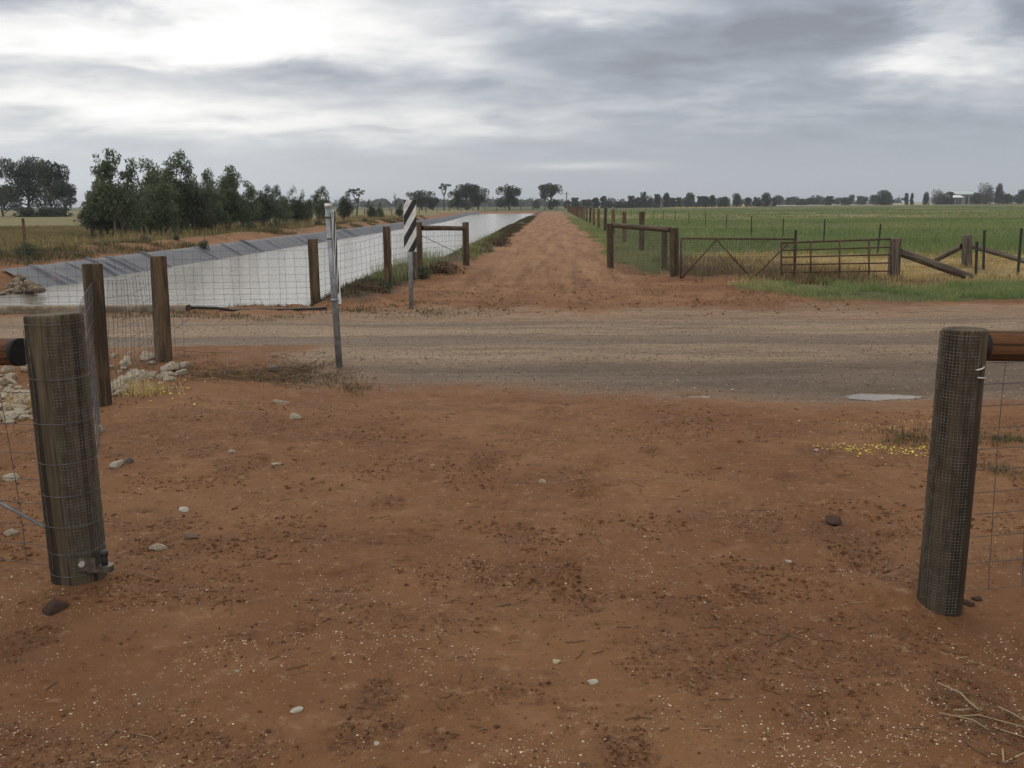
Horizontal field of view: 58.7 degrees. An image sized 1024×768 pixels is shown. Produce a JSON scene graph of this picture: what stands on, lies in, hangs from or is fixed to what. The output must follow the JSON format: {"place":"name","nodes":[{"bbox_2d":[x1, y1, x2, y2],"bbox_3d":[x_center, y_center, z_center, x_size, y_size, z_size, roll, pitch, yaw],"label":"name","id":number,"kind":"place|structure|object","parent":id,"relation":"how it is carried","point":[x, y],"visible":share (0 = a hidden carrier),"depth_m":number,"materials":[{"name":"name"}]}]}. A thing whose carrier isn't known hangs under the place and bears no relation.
{"place":"outdoors","nodes":[
{"label":"outdoors","id":0,"kind":"place"},
{"bbox_2d":[0,220,375,258],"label":"pasture grass","id":1,"kind":"structure","parent":0,"point":[66,230],"depth_m":50.73,"materials":[{"name":"plant"}]},
{"bbox_2d":[0,206,531,251],"bbox_3d":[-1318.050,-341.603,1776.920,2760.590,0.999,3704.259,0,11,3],"label":"grazing field","id":2,"kind":"structure","parent":0,"point":[7,219],"depth_m":155.27,"materials":[{"name":"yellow plant"}]},
{"bbox_2d":[0,187,22,215],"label":"gum tree","id":3,"kind":"object","parent":2,"relation":"on","point":[11,206],"visible":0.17,"depth_m":167.06,"materials":[{"name":"green plant"}]},
{"bbox_2d":[11,207,36,216],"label":"hedge bush","id":4,"kind":"object","parent":2,"relation":"on","point":[25,211],"visible":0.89,"depth_m":152.29,"materials":[{"name":"green plant"}]},
{"bbox_2d":[0,156,49,207],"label":"gum tree","id":5,"kind":"object","parent":2,"relation":"on","point":[25,182],"visible":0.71,"depth_m":158.39,"materials":[{"name":"green plant"}]},
{"bbox_2d":[29,207,50,216],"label":"hedge bush","id":6,"kind":"object","parent":2,"relation":"on","point":[43,211],"visible":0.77,"depth_m":152.63,"materials":[{"name":"green plant"}]},
{"bbox_2d":[31,159,70,207],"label":"gum tree","id":7,"kind":"object","parent":2,"relation":"on","point":[46,174],"visible":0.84,"depth_m":155.19,"materials":[{"name":"green plant"}]},
{"bbox_2d":[47,207,73,216],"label":"hedge bush","id":8,"kind":"object","parent":2,"relation":"on","point":[58,212],"visible":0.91,"depth_m":152.78,"materials":[{"name":"green plant"}]},
{"bbox_2d":[49,181,76,210],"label":"gum tree","id":9,"kind":"object","parent":2,"relation":"on","point":[59,188],"visible":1,"depth_m":153.45,"materials":[{"name":"green plant"}]},
{"bbox_2d":[73,184,110,237],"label":"young gum tree","id":10,"kind":"object","parent":2,"relation":"on","point":[92,223],"visible":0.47,"depth_m":46.83,"materials":[{"name":"green plant"}]},
{"bbox_2d":[89,178,129,236],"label":"young gum tree","id":11,"kind":"object","parent":2,"relation":"on","point":[110,224],"visible":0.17,"depth_m":48.52,"materials":[{"name":"green plant"}]},
{"bbox_2d":[79,148,148,235],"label":"young gum tree","id":12,"kind":"object","parent":2,"relation":"on","point":[111,197],"visible":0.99,"depth_m":44.23,"materials":[{"name":"green plant"}]},
{"bbox_2d":[122,155,173,235],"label":"young gum tree","id":13,"kind":"object","parent":2,"relation":"on","point":[157,180],"visible":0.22,"depth_m":48.67,"materials":[{"name":"green plant"}]},
{"bbox_2d":[139,159,179,236],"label":"young gum tree","id":14,"kind":"object","parent":2,"relation":"on","point":[156,202],"visible":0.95,"depth_m":47.44,"materials":[{"name":"green plant"}]},
{"bbox_2d":[150,148,207,233],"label":"young gum tree","id":15,"kind":"object","parent":2,"relation":"on","point":[178,193],"visible":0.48,"depth_m":50.96,"materials":[{"name":"green plant"}]},
{"bbox_2d":[177,161,216,234],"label":"young gum tree","id":16,"kind":"object","parent":2,"relation":"on","point":[204,218],"visible":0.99,"depth_m":50.57,"materials":[{"name":"green plant"}]},
{"bbox_2d":[0,213,420,250],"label":"dry grass","id":17,"kind":"structure","parent":2,"relation":"on","point":[131,235],"depth_m":43.31,"materials":[{"name":"plant"}]},
{"bbox_2d":[199,168,231,230],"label":"young gum tree","id":18,"kind":"object","parent":2,"relation":"on","point":[219,204],"visible":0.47,"depth_m":56.74,"materials":[{"name":"green plant"}]},
{"bbox_2d":[21,208,426,243],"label":"wire fence","id":19,"kind":"object","parent":2,"relation":"on","point":[23,228],"visible":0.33,"depth_m":39.06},
{"bbox_2d":[213,164,241,229],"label":"young gum tree","id":20,"kind":"object","parent":2,"relation":"on","point":[229,182],"visible":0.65,"depth_m":58.99,"materials":[{"name":"green plant"}]},
{"bbox_2d":[231,180,262,228],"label":"young gum tree","id":21,"kind":"object","parent":2,"relation":"on","point":[246,211],"visible":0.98,"depth_m":59.12,"materials":[{"name":"green plant"}]},
{"bbox_2d":[254,184,277,226],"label":"young gum tree","id":22,"kind":"object","parent":2,"relation":"on","point":[267,207],"visible":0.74,"depth_m":66.02,"materials":[{"name":"green plant"}]},
{"bbox_2d":[268,185,293,226],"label":"young gum tree","id":23,"kind":"object","parent":2,"relation":"on","point":[282,214],"visible":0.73,"depth_m":69.69,"materials":[{"name":"green plant"}]},
{"bbox_2d":[283,186,310,223],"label":"young gum tree","id":24,"kind":"object","parent":2,"relation":"on","point":[298,211],"visible":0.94,"depth_m":75.83,"materials":[{"name":"green plant"}]},
{"bbox_2d":[299,191,315,223],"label":"young gum tree","id":25,"kind":"object","parent":2,"relation":"on","point":[309,202],"visible":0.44,"depth_m":77.93,"materials":[{"name":"green plant"}]},
{"bbox_2d":[310,185,329,221],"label":"young gum tree","id":26,"kind":"object","parent":2,"relation":"on","point":[319,208],"visible":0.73,"depth_m":80.63,"materials":[{"name":"green plant"}]},
{"bbox_2d":[335,191,355,219],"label":"young gum tree","id":27,"kind":"object","parent":2,"relation":"on","point":[344,209],"visible":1,"depth_m":86.10,"materials":[{"name":"green plant"}]},
{"bbox_2d":[348,188,364,215],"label":"gum tree","id":28,"kind":"object","parent":2,"relation":"on","point":[356,193],"visible":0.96,"depth_m":127.36,"materials":[{"name":"green plant"}]},
{"bbox_2d":[365,198,377,218],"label":"young gum tree","id":29,"kind":"object","parent":2,"relation":"on","point":[371,211],"visible":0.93,"depth_m":95.65,"materials":[{"name":"green plant"}]},
{"bbox_2d":[405,190,436,208],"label":"gum tree","id":30,"kind":"object","parent":2,"relation":"on","point":[421,199],"visible":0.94,"depth_m":283.17,"materials":[{"name":"green plant"}]},
{"bbox_2d":[447,189,464,208],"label":"gum tree","id":31,"kind":"object","parent":2,"relation":"on","point":[458,198],"visible":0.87,"depth_m":279.51,"materials":[{"name":"green plant"}]},
{"bbox_2d":[455,183,479,209],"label":"gum tree","id":32,"kind":"object","parent":2,"relation":"on","point":[465,189],"visible":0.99,"depth_m":277.66,"materials":[{"name":"green plant"}]},
{"bbox_2d":[468,187,489,209],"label":"gum tree","id":33,"kind":"object","parent":2,"relation":"on","point":[479,198],"visible":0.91,"depth_m":280.37,"materials":[{"name":"green plant"}]},
{"bbox_2d":[0,213,533,306],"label":"water","id":34,"kind":"structure","parent":0,"point":[273,283],"depth_m":26.80,"materials":[{"name":"liquid"}]},
{"bbox_2d":[0,206,1023,767],"bbox_3d":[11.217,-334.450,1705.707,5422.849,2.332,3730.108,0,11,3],"label":"ground","id":35,"kind":"structure","parent":0,"point":[536,630],"depth_m":3.99,"materials":[{"name":"brown soil"}]},
{"bbox_2d":[0,410,24,420],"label":"rock","id":36,"kind":"object","parent":35,"relation":"on","point":[11,415],"visible":0.72,"depth_m":6.64,"materials":[{"name":"stone"}]},
{"bbox_2d":[12,241,37,256],"bbox_3d":[-13.473,-3.693,25.214,0.648,0.537,0.621,7,13,32],"label":"saltbush","id":37,"kind":"object","parent":35,"relation":"on","point":[28,251],"visible":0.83,"depth_m":25.18,"materials":[{"name":"green plant"}]},
{"bbox_2d":[42,599,68,615],"bbox_3d":[-1.851,0.904,3.690,0.077,0.064,0.101,6,13,30],"label":"rock","id":38,"kind":"object","parent":35,"relation":"on","point":[52,607],"visible":0.98,"depth_m":3.66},
{"bbox_2d":[0,311,113,585],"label":"gate post","id":39,"kind":"object","parent":35,"relation":"on","point":[49,350],"visible":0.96,"depth_m":3.81,"materials":[{"name":"brown wood"}]},
{"bbox_2d":[0,391,48,565],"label":"wire fence","id":40,"kind":"object","parent":39,"relation":"attached to","point":[5,423],"visible":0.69,"depth_m":3.98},
{"bbox_2d":[0,375,183,410],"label":"straw tuft","id":41,"kind":"object","parent":35,"relation":"on","point":[136,388],"visible":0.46,"depth_m":7.68,"materials":[{"name":"beige plant"}]},
{"bbox_2d":[0,304,190,313],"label":"headwall","id":42,"kind":"object","parent":35,"relation":"on","point":[12,309],"visible":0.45,"depth_m":14.03,"materials":[{"name":"concrete"}]},
{"bbox_2d":[78,256,189,457],"bbox_3d":[-2.883,-0.136,6.617,0.537,1.432,5.684,-3,11,-14],"label":"wire fence","id":43,"kind":"object","parent":35,"relation":"on","point":[94,309],"visible":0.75,"depth_m":6.95,"materials":[{"name":"brown wood"}]},
{"bbox_2d":[125,370,148,381],"bbox_3d":[-3.517,-0.046,8.534,0.220,0.159,0.167,5,23,10],"label":"rock","id":44,"kind":"object","parent":35,"relation":"on","point":[136,373],"visible":0.69,"depth_m":8.48,"materials":[{"name":"stone"}]},
{"bbox_2d":[160,361,179,372],"bbox_3d":[-3.376,-0.139,8.949,0.188,0.146,0.212,-3,24,9],"label":"rock","id":45,"kind":"object","parent":35,"relation":"on","point":[172,366],"visible":0.69,"depth_m":8.90,"materials":[{"name":"stone"}]},
{"bbox_2d":[0,226,417,305],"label":"wire fence","id":46,"kind":"object","parent":35,"relation":"on","point":[314,279],"visible":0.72,"depth_m":15.50,"materials":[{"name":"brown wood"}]},
{"bbox_2d":[0,215,427,267],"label":"berm weeds","id":47,"kind":"object","parent":35,"relation":"on","point":[49,256],"visible":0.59,"depth_m":29.55,"materials":[{"name":"plant"}]},
{"bbox_2d":[1,212,480,287],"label":"canal liner","id":48,"kind":"object","parent":35,"relation":"on","point":[140,262],"visible":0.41,"depth_m":32.56,"materials":[{"name":"concrete"}]},
{"bbox_2d":[191,306,326,310],"bbox_3d":[-3.995,-1.186,14.296,2.172,0.093,0.064,0,11,0],"label":"poly pipe","id":49,"kind":"object","parent":35,"relation":"on","point":[230,309],"visible":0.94,"depth_m":14.28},
{"bbox_2d":[172,349,359,388],"bbox_3d":[-2.613,-0.149,8.853,2.238,0.148,1.306,2,11,12],"label":"dry vine","id":50,"kind":"object","parent":35,"relation":"on","point":[224,374],"visible":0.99,"depth_m":8.80,"materials":[{"name":"plant"}]},
{"bbox_2d":[0,294,555,321],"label":"roadside weeds","id":51,"kind":"object","parent":35,"relation":"on","point":[193,312],"visible":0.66,"depth_m":13.78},
{"bbox_2d":[346,281,388,293],"bbox_3d":[-2.559,-1.704,16.313,0.908,0.299,0.794,7,13,32],"label":"dry shrub","id":52,"kind":"object","parent":35,"relation":"on","point":[368,287],"visible":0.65,"depth_m":16.18,"materials":[{"name":"brown plant"}]},
{"bbox_2d":[403,200,416,308],"bbox_3d":[-1.583,-1.869,14.209,0.209,1.979,0.090,-3,12,-16],"label":"hazard sign","id":53,"kind":"object","parent":35,"relation":"on","point":[410,246],"visible":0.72,"depth_m":14.08,"materials":[{"name":"metal"}]},
{"bbox_2d":[304,216,535,305],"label":"bank weeds","id":54,"kind":"object","parent":35,"relation":"on","point":[507,229],"visible":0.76,"depth_m":25.90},
{"bbox_2d":[417,266,432,279],"bbox_3d":[-1.981,-2.440,20.105,0.508,0.341,0.407,-1,11,-3],"label":"shrub","id":55,"kind":"object","parent":35,"relation":"on","point":[423,276],"visible":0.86,"depth_m":20.08,"materials":[{"name":"green plant"}]},
{"bbox_2d":[362,230,508,284],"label":"bank grass","id":56,"kind":"structure","parent":35,"relation":"on","point":[434,259],"depth_m":23.08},
{"bbox_2d":[416,222,469,269],"bbox_3d":[-1.691,-3.303,22.676,0.214,1.514,3.660,3,12,15],"label":"brace frame","id":57,"kind":"object","parent":35,"relation":"on","point":[463,228],"visible":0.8,"depth_m":22.59,"materials":[{"name":"brown wood"}]},
{"bbox_2d":[423,261,467,273],"bbox_3d":[-1.689,-2.690,21.447,1.347,0.444,1.177,-7,13,-29],"label":"dry shrub","id":58,"kind":"object","parent":35,"relation":"on","point":[440,270],"visible":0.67,"depth_m":21.22,"materials":[{"name":"brown plant"}]},
{"bbox_2d":[379,205,615,211],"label":"wire fence","id":59,"kind":"object","parent":35,"relation":"on","point":[461,209],"visible":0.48,"depth_m":228.55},
{"bbox_2d":[483,237,511,246],"bbox_3d":[-0.623,-5.571,35.969,1.516,0.499,1.325,6,13,28],"label":"dry shrub","id":60,"kind":"object","parent":35,"relation":"on","point":[499,243],"visible":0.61,"depth_m":35.72,"materials":[{"name":"brown plant"}]},
{"bbox_2d":[495,183,521,209],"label":"gum tree","id":61,"kind":"object","parent":35,"relation":"on","point":[509,199],"visible":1,"depth_m":278.21,"materials":[{"name":"green plant"}]},
{"bbox_2d":[6,194,1014,208],"bbox_3d":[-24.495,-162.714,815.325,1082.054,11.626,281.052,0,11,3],"label":"distant woodland","id":62,"kind":"object","parent":35,"relation":"on","point":[490,203],"visible":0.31,"depth_m":727.25,"materials":[{"name":"green plant"}]},
{"bbox_2d":[0,350,1023,481],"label":"weeds","id":63,"kind":"object","parent":35,"relation":"on","point":[992,437],"visible":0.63,"depth_m":6.93,"materials":[{"name":"plant"}]},
{"bbox_2d":[0,401,1023,767],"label":"soil clods","id":64,"kind":"object","parent":35,"relation":"on","point":[608,745],"visible":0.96,"depth_m":3.16,"materials":[{"name":"soil"}]},
{"bbox_2d":[0,396,1023,606],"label":"soil clods","id":65,"kind":"object","parent":35,"relation":"on","point":[166,580],"visible":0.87,"depth_m":4.47,"materials":[{"name":"soil"}]},
{"bbox_2d":[0,397,1023,767],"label":"grit","id":66,"kind":"object","parent":35,"relation":"on","point":[504,635],"visible":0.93,"depth_m":3.12,"materials":[{"name":"gravel"}]},
{"bbox_2d":[32,401,1005,758],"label":"twig litter","id":67,"kind":"object","parent":35,"relation":"on","point":[544,607],"visible":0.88,"depth_m":3.51,"materials":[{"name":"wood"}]},
{"bbox_2d":[537,182,562,209],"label":"gum tree","id":68,"kind":"object","parent":35,"relation":"on","point":[551,189],"visible":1,"depth_m":292.86,"materials":[{"name":"green plant"}]},
{"bbox_2d":[567,206,644,257],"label":"wire fence","id":69,"kind":"object","parent":35,"relation":"on","point":[577,211],"visible":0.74,"depth_m":52.88,"materials":[{"name":"grey metal"}]},
{"bbox_2d":[565,217,701,276],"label":"track side grass","id":70,"kind":"structure","parent":35,"relation":"on","point":[585,225],"depth_m":33.49,"materials":[{"name":"plant"}]},
{"bbox_2d":[606,223,678,276],"bbox_3d":[3.026,-3.066,21.599,0.287,1.442,3.669,-4,12,-17],"label":"brace frame","id":71,"kind":"object","parent":35,"relation":"on","point":[672,263],"visible":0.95,"depth_m":21.23,"materials":[{"name":"brown wood"}]},
{"bbox_2d":[661,226,667,268],"bbox_3d":[3.816,-3.252,22.753,0.191,1.362,0.155,0,11,3],"label":"fence post","id":72,"kind":"object","parent":35,"relation":"on","point":[664,252],"visible":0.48,"depth_m":22.69,"materials":[{"name":"brown wood"}]},
{"bbox_2d":[825,515,841,525],"bbox_3d":[1.649,0.702,4.669,0.085,0.049,0.096,1,11,5],"label":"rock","id":73,"kind":"object","parent":35,"relation":"on","point":[834,520],"visible":1,"depth_m":4.65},
{"bbox_2d":[799,417,931,457],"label":"yellow petals","id":74,"kind":"object","parent":35,"relation":"on","point":[878,445],"visible":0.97,"depth_m":5.97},
{"bbox_2d":[721,276,1023,302],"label":"verge grass","id":75,"kind":"structure","parent":35,"relation":"on","point":[1002,289],"depth_m":16.75,"materials":[{"name":"plant"}]},
{"bbox_2d":[726,270,1022,288],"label":"brown weeds","id":76,"kind":"object","parent":35,"relation":"on","point":[888,279],"visible":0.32,"depth_m":19.15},
{"bbox_2d":[876,665,1023,766],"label":"plant litter","id":77,"kind":"object","parent":35,"relation":"on","point":[973,718],"visible":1,"depth_m":2.90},
{"bbox_2d":[917,326,1023,616],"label":"gate post","id":78,"kind":"object","parent":35,"relation":"on","point":[965,354],"visible":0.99,"depth_m":3.50,"materials":[{"name":"brown wood"}]},
{"bbox_2d":[966,361,1023,590],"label":"wire fence","id":79,"kind":"object","parent":78,"relation":"attached to","point":[997,448],"visible":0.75,"depth_m":3.60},
{"bbox_2d":[939,708,1023,729],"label":"dry stalk","id":80,"kind":"object","parent":35,"relation":"on","point":[961,716],"visible":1,"depth_m":2.89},
{"bbox_2d":[0,311,1023,405],"bbox_3d":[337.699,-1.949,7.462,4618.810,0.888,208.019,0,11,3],"label":"road","id":81,"kind":"structure","parent":0,"point":[614,359],"depth_m":9.60,"materials":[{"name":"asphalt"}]},
{"bbox_2d":[324,203,342,367],"bbox_3d":[-1.742,-0.904,9.081,0.114,1.767,0.242,4,12,20],"label":"sign post","id":82,"kind":"object","parent":81,"relation":"on","point":[330,217],"visible":0.93,"depth_m":8.99,"materials":[{"name":"metal"}]},
{"bbox_2d":[845,393,922,399],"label":"puddle","id":83,"kind":"object","parent":81,"relation":"on","point":[861,396],"visible":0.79,"depth_m":8.09,"materials":[{"name":"liquid"}]},
{"bbox_2d":[0,0,1023,207],"label":"sky","id":84,"kind":"structure","parent":0,"point":[617,99],"materials":[{"name":"grey"}]},
{"bbox_2d":[407,211,687,321],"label":"dirt track","id":85,"kind":"structure","parent":0,"point":[558,238],"depth_m":18.08,"materials":[{"name":"brown soil"}]},
{"bbox_2d":[356,250,877,318],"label":"track clods","id":86,"kind":"object","parent":85,"relation":"on","point":[602,306],"visible":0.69,"depth_m":15.40,"materials":[{"name":"soil"}]},
{"bbox_2d":[559,202,1023,283],"bbox_3d":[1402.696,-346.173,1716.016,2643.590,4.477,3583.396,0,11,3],"label":"green field","id":87,"kind":"structure","parent":0,"point":[722,279],"depth_m":108.73,"materials":[{"name":"green plant"}]},
{"bbox_2d":[680,192,694,206],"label":"round tree","id":88,"kind":"object","parent":87,"relation":"on","point":[689,198],"visible":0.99,"depth_m":376.62,"materials":[{"name":"green plant"}]},
{"bbox_2d":[731,193,742,206],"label":"round tree","id":89,"kind":"object","parent":87,"relation":"on","point":[737,201],"visible":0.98,"depth_m":376.87,"materials":[{"name":"green plant"}]},
{"bbox_2d":[680,237,794,278],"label":"farm gate","id":90,"kind":"structure","parent":87,"relation":"on","point":[730,255],"depth_m":19.44,"materials":[{"name":"metal"}]},
{"bbox_2d":[616,209,881,252],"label":"wire fence","id":91,"kind":"object","parent":87,"relation":"on","point":[778,227],"visible":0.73,"depth_m":39.62,"materials":[{"name":"metal"}]},
{"bbox_2d":[761,192,774,206],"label":"round tree","id":92,"kind":"object","parent":87,"relation":"on","point":[765,200],"visible":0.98,"depth_m":376.64,"materials":[{"name":"green plant"}]},
{"bbox_2d":[563,206,1023,219],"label":"field crop","id":93,"kind":"object","parent":87,"relation":"on","point":[989,212],"visible":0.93,"depth_m":146.72,"materials":[{"name":"green plant"}]},
{"bbox_2d":[652,252,941,285],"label":"brown weeds","id":94,"kind":"object","parent":87,"relation":"on","point":[769,269],"visible":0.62,"depth_m":20.11,"materials":[{"name":"plant"}]},
{"bbox_2d":[584,216,1023,257],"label":"field crop","id":95,"kind":"object","parent":87,"relation":"on","point":[903,226],"visible":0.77,"depth_m":53.43,"materials":[{"name":"green plant"}]},
{"bbox_2d":[780,238,891,279],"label":"farm gate","id":96,"kind":"structure","parent":87,"relation":"on","point":[839,255],"depth_m":19.13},
{"bbox_2d":[679,248,1023,285],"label":"dry grass","id":97,"kind":"structure","parent":87,"relation":"on","point":[990,260],"depth_m":23.19,"materials":[{"name":"plant"}]},
{"bbox_2d":[874,190,894,204],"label":"round tree","id":98,"kind":"object","parent":87,"relation":"on","point":[885,198],"visible":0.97,"depth_m":420.31,"materials":[{"name":"green plant"}]},
{"bbox_2d":[754,232,1023,260],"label":"field crop","id":99,"kind":"object","parent":87,"relation":"on","point":[943,242],"visible":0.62,"depth_m":32.20,"materials":[{"name":"green plant"}]},
{"bbox_2d":[887,238,973,278],"bbox_3d":[9.011,-2.563,19.601,1.814,1.154,0.253,0,11,3],"label":"strainer post","id":100,"kind":"object","parent":87,"relation":"on","point":[898,252],"visible":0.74,"depth_m":19.51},
{"bbox_2d":[930,189,944,204],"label":"bare willow","id":101,"kind":"object","parent":87,"relation":"on","point":[938,200],"visible":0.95,"depth_m":420.63,"materials":[{"name":"grey plant"}]},
{"bbox_2d":[944,191,973,203],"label":"farm shed","id":102,"kind":"structure","parent":87,"relation":"on","point":[967,196],"depth_m":446.40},
{"bbox_2d":[933,234,1023,267],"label":"strainer post","id":103,"kind":"object","parent":87,"relation":"on","point":[966,243],"visible":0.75,"depth_m":22.41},
{"bbox_2d":[982,230,985,269],"bbox_3d":[11.303,-3.055,21.790,0.051,1.236,0.059,-3,11,3],"label":"star picket","id":104,"kind":"object","parent":87,"relation":"on","point":[983,252],"visible":0.64,"depth_m":21.76,"materials":[{"name":"metal"}]},
{"bbox_2d":[976,182,995,203],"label":"bare willow","id":105,"kind":"object","parent":87,"relation":"on","point":[989,196],"visible":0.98,"depth_m":419.94,"materials":[{"name":"grey plant"}]},
{"bbox_2d":[994,183,1005,203],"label":"round tree","id":106,"kind":"object","parent":87,"relation":"on","point":[999,194],"visible":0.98,"depth_m":420.53,"materials":[{"name":"green plant"}]},
{"bbox_2d":[1012,189,1023,203],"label":"round tree","id":107,"kind":"object","parent":87,"relation":"on","point":[1019,197],"visible":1,"depth_m":420.47,"materials":[{"name":"green plant"}]},
{"bbox_2d":[1016,228,1022,273],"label":"star picket","id":108,"kind":"object","parent":87,"relation":"on","point":[1019,249],"visible":0.64,"depth_m":20.15,"materials":[{"name":"metal"}]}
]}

